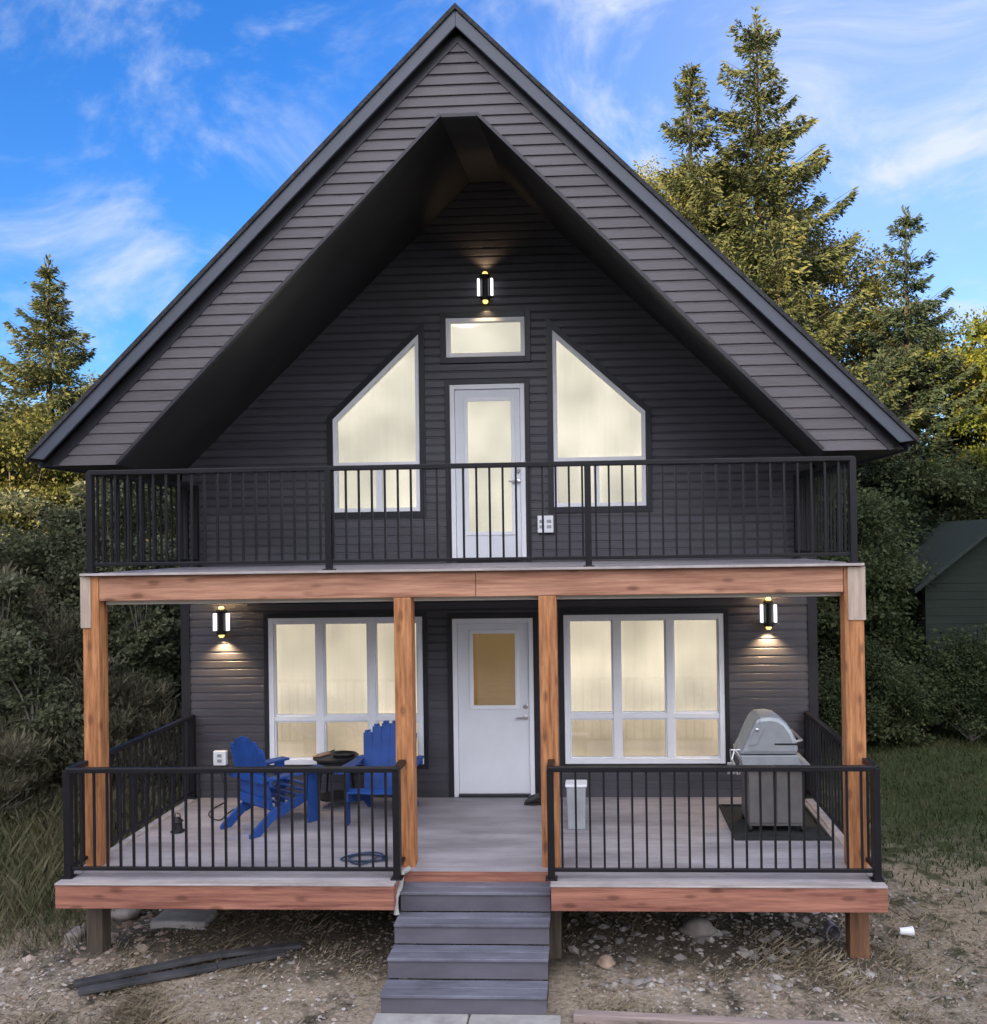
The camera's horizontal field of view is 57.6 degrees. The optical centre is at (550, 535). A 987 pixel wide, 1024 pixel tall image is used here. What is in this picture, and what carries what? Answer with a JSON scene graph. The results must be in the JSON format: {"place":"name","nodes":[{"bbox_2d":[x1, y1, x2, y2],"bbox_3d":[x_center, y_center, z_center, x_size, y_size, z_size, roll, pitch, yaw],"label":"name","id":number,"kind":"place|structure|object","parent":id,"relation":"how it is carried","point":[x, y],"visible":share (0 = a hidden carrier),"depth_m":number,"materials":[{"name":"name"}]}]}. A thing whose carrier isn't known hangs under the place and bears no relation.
{"place":"outdoors","nodes":[
{"label":"outdoors","id":0,"kind":"place"},
{"bbox_2d":[0,726,986,1023],"bbox_3d":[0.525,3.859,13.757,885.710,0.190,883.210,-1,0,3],"label":"ground","id":1,"kind":"structure","parent":0,"point":[564,970],"depth_m":8.23,"materials":[{"name":"brown soil"}]},
{"bbox_2d":[0,571,66,763],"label":"sapling","id":2,"kind":"object","parent":1,"relation":"on","point":[28,627],"visible":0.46,"depth_m":12.97,"materials":[{"name":"green plant"}]},
{"bbox_2d":[0,714,79,837],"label":"bush","id":3,"kind":"object","parent":1,"relation":"on","point":[14,749],"visible":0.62,"depth_m":11.18,"materials":[{"name":"green plant"}]},
{"bbox_2d":[0,628,83,783],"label":"sapling","id":4,"kind":"object","parent":1,"relation":"on","point":[22,676],"visible":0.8,"depth_m":11.83,"materials":[{"name":"green plant"}]},
{"bbox_2d":[0,482,121,735],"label":"leafy tree","id":5,"kind":"object","parent":1,"relation":"on","point":[57,651],"visible":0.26,"depth_m":13.46,"materials":[{"name":"green plant"}]},
{"bbox_2d":[63,925,86,944],"bbox_3d":[-4.669,3.934,8.801,0.216,0.154,0.267,-1,0,3],"label":"rock","id":6,"kind":"object","parent":1,"relation":"on","point":[68,934],"visible":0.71,"depth_m":8.72,"materials":[{"name":"grey stone"}]},
{"bbox_2d":[0,393,156,624],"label":"leafy tree","id":7,"kind":"object","parent":1,"relation":"on","point":[22,439],"visible":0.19,"depth_m":17.71,"materials":[{"name":"green plant"}]},
{"bbox_2d":[0,254,157,677],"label":"spruce tree","id":8,"kind":"object","parent":1,"relation":"on","point":[34,375],"visible":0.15,"depth_m":21.39,"materials":[{"name":"green plant"}]},
{"bbox_2d":[0,477,181,738],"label":"leafy tree","id":9,"kind":"object","parent":1,"relation":"on","point":[60,572],"visible":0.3,"depth_m":14.71,"materials":[{"name":"green plant"}]},
{"bbox_2d":[13,909,168,971],"bbox_3d":[-4.363,3.949,9.137,1.382,0.153,2.038,-1,0,3],"label":"rubble","id":10,"kind":"object","parent":1,"relation":"on","point":[77,960],"visible":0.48,"depth_m":8.54,"materials":[{"name":"grey stone"}]},
{"bbox_2d":[0,717,182,964],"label":"tall weeds","id":11,"kind":"object","parent":1,"relation":"on","point":[41,851],"visible":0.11,"depth_m":9.95,"materials":[{"name":"green plant"}]},
{"bbox_2d":[0,650,182,802],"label":"bush","id":12,"kind":"object","parent":1,"relation":"on","point":[132,700],"visible":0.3,"depth_m":12.24,"materials":[{"name":"green plant"}]},
{"bbox_2d":[111,909,142,921],"bbox_3d":[-4.447,3.923,9.285,0.386,0.197,0.302,-1,0,3],"label":"rock","id":13,"kind":"object","parent":1,"relation":"on","point":[121,915],"visible":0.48,"depth_m":9.18,"materials":[{"name":"grey stone"}]},
{"bbox_2d":[107,530,180,742],"bbox_3d":[-6.285,2.008,13.698,1.335,4.200,1.376,-1,0,3],"label":"sapling","id":14,"kind":"object","parent":1,"relation":"on","point":[139,655],"visible":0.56,"depth_m":13.61,"materials":[{"name":"green plant"}]},
{"bbox_2d":[109,487,180,699],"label":"spruce tree","id":15,"kind":"object","parent":1,"relation":"on","point":[174,523],"visible":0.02,"depth_m":20.33,"materials":[{"name":"green plant"}]},
{"bbox_2d":[108,611,181,743],"bbox_3d":[-5.692,2.563,15.526,4.710,3.168,2.717,-1,0,-7],"label":"bush","id":16,"kind":"object","parent":1,"relation":"on","point":[160,695],"visible":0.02,"depth_m":14.81,"materials":[{"name":"green plant"}]},
{"bbox_2d":[135,484,175,539],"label":"spruce tree","id":17,"kind":"object","parent":1,"relation":"on","point":[158,510],"visible":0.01,"depth_m":25.31,"materials":[{"name":"green plant"}]},
{"bbox_2d":[78,949,285,995],"bbox_3d":[-3.243,3.873,7.967,1.700,0.045,0.101,-1,0,-24],"label":"leftover board","id":18,"kind":"object","parent":1,"relation":"on","point":[158,976],"visible":1,"depth_m":7.92,"materials":[{"name":"grey wood"}]},
{"bbox_2d":[150,909,216,929],"bbox_3d":[-3.708,3.903,9.068,0.560,0.130,0.320,-1,0,3],"label":"concrete block","id":19,"kind":"object","parent":1,"relation":"on","point":[200,919],"depth_m":8.98,"materials":[{"name":"grey concrete"}]},
{"bbox_2d":[73,941,300,987],"bbox_3d":[-3.253,3.864,8.132,1.915,0.064,0.128,-1,0,-22],"label":"leftover board","id":20,"kind":"object","parent":1,"relation":"on","point":[85,981],"visible":1,"depth_m":8.09,"materials":[{"name":"grey wood"}]},
{"bbox_2d":[372,1013,468,1023],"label":"paving slab","id":21,"kind":"structure","parent":1,"relation":"on","point":[390,1018],"depth_m":7.15,"materials":[{"name":"concrete"}]},
{"bbox_2d":[380,882,550,1015],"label":"porch steps","id":22,"kind":"structure","parent":1,"relation":"on","point":[475,961],"depth_m":7.62,"materials":[{"name":"grey composite decking"}]},
{"bbox_2d":[394,866,410,914],"bbox_3d":[-1.359,3.199,8.096,0.105,0.347,0.324,-1,0,16],"label":"drain hose","id":23,"kind":"object","parent":22,"relation":"on","point":[407,869],"visible":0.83,"depth_m":8.06,"materials":[{"name":"white plastic"}]},
{"bbox_2d":[25,3,918,959],"bbox_3d":[-0.545,-0.321,13.664,8.230,9.085,11.642,-1,0,3],"label":"cabin","id":24,"kind":"object","parent":1,"relation":"on","point":[325,307],"visible":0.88,"depth_m":10.39,"materials":[{"name":"grey wood"}]},
{"bbox_2d":[170,812,184,833],"bbox_3d":[-3.925,3.010,9.424,0.150,0.202,0.150,-1,0,3],"label":"lantern","id":25,"kind":"object","parent":24,"relation":"on","point":[178,821],"visible":0.81,"depth_m":9.39,"materials":[{"name":"black plastic"}]},
{"bbox_2d":[208,765,233,820],"bbox_3d":[-3.736,2.915,10.214,0.268,0.397,0.894,-1,0,-10],"label":"power cord","id":26,"kind":"object","parent":24,"relation":"on","point":[219,804],"visible":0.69,"depth_m":10.13,"materials":[{"name":"black plastic"}]},
{"bbox_2d":[212,606,230,637],"bbox_3d":[-3.911,1.021,10.648,0.200,0.370,0.146,-1,0,3],"label":"wall lamp","id":27,"kind":"object","parent":24,"relation":"attached to","point":[221,623],"visible":1,"depth_m":10.61,"materials":[{"name":"black plastic"}]},
{"bbox_2d":[60,714,405,880],"bbox_3d":[-2.824,2.597,9.343,3.125,0.998,2.625,-1,0,3],"label":"porch railing","id":28,"kind":"object","parent":24,"relation":"on","point":[71,866],"visible":0.97,"depth_m":8.11,"materials":[{"name":"black metal"}]},
{"bbox_2d":[220,736,322,838],"bbox_3d":[-3.020,2.604,9.646,0.820,0.991,0.860,-1,-1,39],"label":"adirondack chair","id":29,"kind":"object","parent":24,"relation":"on","point":[246,752],"visible":0.82,"depth_m":9.53,"materials":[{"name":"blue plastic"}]},
{"bbox_2d":[313,750,358,801],"bbox_3d":[-2.464,2.809,10.295,0.520,0.574,0.520,-1,0,3],"label":"patio table","id":30,"kind":"object","parent":24,"relation":"on","point":[331,760],"visible":0.45,"depth_m":10.17,"materials":[{"name":"black plastic"}]},
{"bbox_2d":[312,752,330,756],"bbox_3d":[-2.634,2.512,10.280,0.080,0.020,0.214,-1,-1,40],"label":"cutting board","id":31,"kind":"object","parent":30,"relation":"on","point":[322,754],"visible":1,"depth_m":10.26,"materials":[{"name":"brown wood"}]},
{"bbox_2d":[331,749,356,756],"bbox_3d":[-2.376,2.483,10.273,0.301,0.071,0.220,-1,0,3],"label":"serving tray","id":32,"kind":"object","parent":30,"relation":"on","point":[343,753],"visible":1,"depth_m":10.28,"materials":[{"name":"black plastic"}]},
{"bbox_2d":[263,612,428,768],"bbox_3d":[-2.431,1.842,10.695,1.965,1.855,0.138,-1,0,3],"label":"window","id":33,"kind":"structure","parent":24,"relation":"in","point":[329,678],"depth_m":10.73,"materials":[{"name":"glass"}]},
{"bbox_2d":[340,851,384,864],"bbox_3d":[-1.778,3.057,8.502,0.390,0.026,0.328,-1,0,-34],"label":"coiled cord","id":34,"kind":"object","parent":24,"relation":"on","point":[363,862],"visible":0.85,"depth_m":8.48,"materials":[{"name":"blue rubber"}]},
{"bbox_2d":[327,320,425,517],"bbox_3d":[-2.073,-1.381,10.693,1.180,2.329,0.134,-1,0,3],"label":"window","id":35,"kind":"structure","parent":24,"relation":"in","point":[381,421],"depth_m":10.73,"materials":[{"name":"white glass"}]},
{"bbox_2d":[334,720,423,825],"bbox_3d":[-1.843,2.587,9.855,0.820,0.991,0.860,-1,0,7],"label":"adirondack chair","id":36,"kind":"object","parent":24,"relation":"on","point":[379,741],"visible":0.48,"depth_m":10.07,"materials":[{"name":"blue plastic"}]},
{"bbox_2d":[83,456,860,573],"bbox_3d":[-0.751,-0.177,9.401,7.192,0.974,2.337,-1,0,3],"label":"balcony railing","id":37,"kind":"object","parent":24,"relation":"on","point":[817,530],"visible":0.98,"depth_m":8.33,"materials":[{"name":"black metal"}]},
{"bbox_2d":[476,271,493,303],"bbox_3d":[-0.768,-2.912,10.519,0.200,0.370,0.146,-1,0,3],"label":"wall lamp","id":38,"kind":"object","parent":24,"relation":"attached to","point":[486,296],"visible":1,"depth_m":10.48,"materials":[{"name":"black metal"}]},
{"bbox_2d":[440,310,530,363],"bbox_3d":[-0.771,-2.349,10.638,1.075,0.605,0.134,-1,0,3],"label":"window","id":39,"kind":"structure","parent":24,"relation":"in","point":[480,336],"depth_m":10.60,"materials":[{"name":"white glass"}]},
{"bbox_2d":[444,378,531,562],"bbox_3d":[-0.739,-0.749,10.594,1.005,2.205,0.118,-1,0,3],"label":"door","id":40,"kind":"structure","parent":24,"relation":"in","point":[487,420],"depth_m":10.59,"materials":[{"name":"white paint"}]},
{"bbox_2d":[447,613,539,797],"bbox_3d":[-0.672,2.022,10.574,1.075,2.220,0.118,-1,0,3],"label":"door","id":41,"kind":"structure","parent":24,"relation":"in","point":[494,733],"depth_m":10.57,"materials":[{"name":"white paint"}]},
{"bbox_2d":[524,795,540,805],"bbox_3d":[-0.169,3.008,10.211,0.274,0.104,0.100,-1,0,-2],"label":"shoe","id":42,"kind":"object","parent":24,"relation":"on","point":[534,800],"visible":0.57,"depth_m":10.17,"materials":[{"name":"black plastic"}]},
{"bbox_2d":[527,792,540,798],"bbox_3d":[-0.142,3.009,10.341,0.275,0.104,0.100,-1,0,11],"label":"shoe","id":43,"kind":"object","parent":24,"relation":"on","point":[533,795],"visible":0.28,"depth_m":10.32,"materials":[{"name":"black plastic"}]},
{"bbox_2d":[565,780,586,829],"bbox_3d":[0.270,2.811,9.370,0.226,0.472,0.206,-1,0,3],"label":"waste bin","id":44,"kind":"object","parent":24,"relation":"on","point":[581,802],"visible":0.87,"depth_m":9.28,"materials":[{"name":"white plastic"}]},
{"bbox_2d":[546,317,651,512],"bbox_3d":[0.568,-1.433,10.564,1.220,2.313,0.133,-1,0,3],"label":"window","id":45,"kind":"structure","parent":24,"relation":"in","point":[592,415],"depth_m":10.60,"materials":[{"name":"glass"}]},
{"bbox_2d":[558,608,730,765],"bbox_3d":[1.094,1.788,10.523,1.975,1.855,0.138,-1,0,3],"label":"window","id":46,"kind":"structure","parent":24,"relation":"in","point":[640,687],"depth_m":10.55,"materials":[{"name":"glass"}]},
{"bbox_2d":[545,711,884,881],"bbox_3d":[1.481,2.531,9.133,2.945,0.998,2.625,-1,0,3],"label":"porch railing","id":47,"kind":"object","parent":24,"relation":"on","point":[829,735],"visible":0.96,"depth_m":7.88,"materials":[{"name":"black metal"}]},
{"bbox_2d":[759,597,777,629],"bbox_3d":[2.510,0.893,10.335,0.200,0.370,0.146,-1,0,3],"label":"wall lamp","id":48,"kind":"object","parent":24,"relation":"attached to","point":[766,613],"visible":1,"depth_m":10.29,"materials":[{"name":"black plastic"}]},
{"bbox_2d":[719,804,831,840],"bbox_3d":[2.328,3.003,9.429,0.950,0.026,1.140,-1,0,3],"label":"grill mat","id":49,"kind":"object","parent":24,"relation":"on","point":[782,831],"visible":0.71,"depth_m":9.16,"materials":[{"name":"rubber"}]},
{"bbox_2d":[731,709,809,831],"bbox_3d":[2.244,2.416,9.321,0.810,1.182,0.610,-1,0,3],"label":"gas grill","id":50,"kind":"object","parent":49,"relation":"on","point":[766,737],"visible":0.77,"depth_m":9.07,"materials":[{"name":"grey metal"}]},
{"bbox_2d":[727,749,734,773],"bbox_3d":[1.837,2.299,9.124,0.080,0.251,0.031,-1,0,3],"label":"spatula","id":51,"kind":"object","parent":50,"relation":"hanging from","point":[730,763],"visible":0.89,"depth_m":9.11,"materials":[{"name":"metal"}]},
{"bbox_2d":[731,749,741,774],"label":"tongs","id":52,"kind":"object","parent":50,"relation":"hanging from","point":[734,750],"visible":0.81,"depth_m":9.11,"materials":[{"name":"metal"}]},
{"bbox_2d":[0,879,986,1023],"bbox_3d":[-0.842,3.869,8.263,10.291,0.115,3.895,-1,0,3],"label":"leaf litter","id":53,"kind":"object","parent":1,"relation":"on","point":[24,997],"visible":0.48,"depth_m":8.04,"materials":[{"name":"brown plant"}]},
{"bbox_2d":[468,1014,560,1023],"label":"paving slab","id":54,"kind":"structure","parent":1,"relation":"on","point":[509,1019],"depth_m":7.12,"materials":[{"name":"concrete"}]},
{"bbox_2d":[596,954,615,969],"bbox_3d":[0.498,3.834,8.053,0.158,0.130,0.162,-1,-1,-40],"label":"rock","id":55,"kind":"object","parent":1,"relation":"on","point":[605,961],"visible":1,"depth_m":8.02,"materials":[{"name":"beige stone"}]},
{"bbox_2d":[679,917,717,936],"bbox_3d":[1.432,3.804,8.715,0.374,0.202,0.323,-1,0,3],"label":"rock","id":56,"kind":"object","parent":1,"relation":"on","point":[698,927],"visible":0.94,"depth_m":8.62,"materials":[{"name":"grey stone"}]},
{"bbox_2d":[573,1009,872,1023],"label":"edging timber","id":57,"kind":"object","parent":1,"relation":"on","point":[596,1017],"visible":1,"depth_m":7.05,"materials":[{"name":"brown wood"}]},
{"bbox_2d":[567,911,885,997],"bbox_3d":[1.513,3.855,8.629,2.767,0.158,2.398,-1,0,3],"label":"rubble","id":58,"kind":"object","parent":1,"relation":"on","point":[679,957],"visible":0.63,"depth_m":8.30,"materials":[{"name":"grey stone"}]},
{"bbox_2d":[650,61,823,547],"bbox_3d":[3.849,-3.619,22.121,7.298,16.110,6.532,-1,0,26],"label":"spruce tree","id":59,"kind":"object","parent":1,"relation":"on","point":[687,79],"visible":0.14,"depth_m":21.77,"materials":[{"name":"green plant"}]},
{"bbox_2d":[632,147,963,447],"bbox_3d":[6.341,-3.491,24.535,10.812,14.972,5.490,-1,0,3],"label":"leafy tree","id":60,"kind":"object","parent":1,"relation":"on","point":[872,284],"visible":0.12,"depth_m":24.01,"materials":[{"name":"green plant"}]},
{"bbox_2d":[756,248,878,700],"bbox_3d":[5.378,-1.208,20.592,5.348,11.133,6.437,-1,0,23],"label":"spruce tree","id":61,"kind":"object","parent":1,"relation":"on","point":[787,290],"visible":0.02,"depth_m":20.75,"materials":[{"name":"green plant"}]},
{"bbox_2d":[680,4,975,673],"bbox_3d":[4.886,-4.306,22.668,8.626,17.956,10.383,-1,0,-31],"label":"spruce tree","id":62,"kind":"object","parent":1,"relation":"on","point":[769,184],"visible":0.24,"depth_m":21.59,"materials":[{"name":"green plant"}]},
{"bbox_2d":[824,920,840,940],"bbox_3d":[2.671,3.753,8.528,0.136,0.174,0.176,-1,0,3],"label":"rock","id":63,"kind":"object","parent":1,"relation":"on","point":[831,927],"visible":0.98,"depth_m":8.52,"materials":[{"name":"grey stone"}]},
{"bbox_2d":[805,285,892,630],"bbox_3d":[7.205,-1.056,22.882,6.230,10.774,5.175,-1,0,10],"label":"spruce tree","id":64,"kind":"object","parent":1,"relation":"on","point":[822,306],"visible":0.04,"depth_m":22.70,"materials":[{"name":"green plant"}]},
{"bbox_2d":[816,472,944,701],"bbox_3d":[6.307,1.404,18.640,4.403,5.446,3.890,-1,0,3],"label":"leafy tree","id":65,"kind":"object","parent":1,"relation":"on","point":[887,589],"visible":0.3,"depth_m":17.73,"materials":[{"name":"green plant"}]},
{"bbox_2d":[818,632,943,747],"bbox_3d":[5.555,2.875,16.543,3.100,2.256,2.569,-1,0,30],"label":"bush","id":66,"kind":"object","parent":1,"relation":"on","point":[884,686],"visible":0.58,"depth_m":16.10,"materials":[{"name":"green plant"}]},
{"bbox_2d":[818,348,949,659],"bbox_3d":[7.628,-0.191,20.897,4.392,8.561,4.007,-1,0,0],"label":"spruce tree","id":67,"kind":"object","parent":1,"relation":"on","point":[880,361],"visible":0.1,"depth_m":20.73,"materials":[{"name":"green plant"}]},
{"bbox_2d":[820,452,986,559],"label":"leafy tree","id":68,"kind":"object","parent":1,"relation":"on","point":[962,504],"visible":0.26,"depth_m":20.38,"materials":[{"name":"green plant"}]},
{"bbox_2d":[822,205,986,658],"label":"spruce tree","id":69,"kind":"object","parent":1,"relation":"on","point":[924,325],"visible":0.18,"depth_m":22.27,"materials":[{"name":"green plant"}]},
{"bbox_2d":[898,926,914,936],"bbox_3d":[3.399,3.778,8.560,0.130,0.094,0.094,-1,0,3],"label":"paper cup","id":70,"kind":"object","parent":1,"relation":"on","point":[909,931],"visible":1,"depth_m":8.53,"materials":[{"name":"white paper"}]},
{"bbox_2d":[886,624,986,740],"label":"bush","id":71,"kind":"object","parent":1,"relation":"on","point":[955,704],"visible":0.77,"depth_m":16.43,"materials":[{"name":"green plant"}]},
{"bbox_2d":[892,519,986,728],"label":"shed","id":72,"kind":"structure","parent":1,"relation":"on","point":[956,551],"depth_m":17.77,"materials":[{"name":"green plastic"}]},
{"bbox_2d":[978,629,986,725],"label":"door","id":73,"kind":"structure","parent":72,"relation":"in","point":[980,631],"depth_m":17.70,"materials":[{"name":"plastic"}]},
{"bbox_2d":[895,305,986,532],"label":"leafy tree","id":74,"kind":"object","parent":1,"relation":"on","point":[978,355],"visible":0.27,"depth_m":22.20,"materials":[{"name":"green plant"}]},
{"bbox_2d":[935,378,986,477],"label":"leafy tree","id":75,"kind":"object","parent":1,"relation":"on","point":[954,448],"visible":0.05,"depth_m":22.52,"materials":[{"name":"green plant"}]},
{"bbox_2d":[0,890,986,1023],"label":"dry grass","id":76,"kind":"structure","parent":0,"point":[834,973],"depth_m":7.81,"materials":[{"name":"beige plant"}]},
{"bbox_2d":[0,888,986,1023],"bbox_3d":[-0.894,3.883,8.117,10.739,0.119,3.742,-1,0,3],"label":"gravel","id":77,"kind":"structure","parent":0,"point":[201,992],"depth_m":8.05,"materials":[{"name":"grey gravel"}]},
{"bbox_2d":[0,0,986,496],"label":"sky","id":78,"kind":"structure","parent":0,"point":[138,138],"materials":[{"name":"blue"}]},
{"bbox_2d":[821,722,986,1023],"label":"lawn grass","id":79,"kind":"structure","parent":0,"point":[944,783],"depth_m":13.14,"materials":[{"name":"green plant"}]}
]}

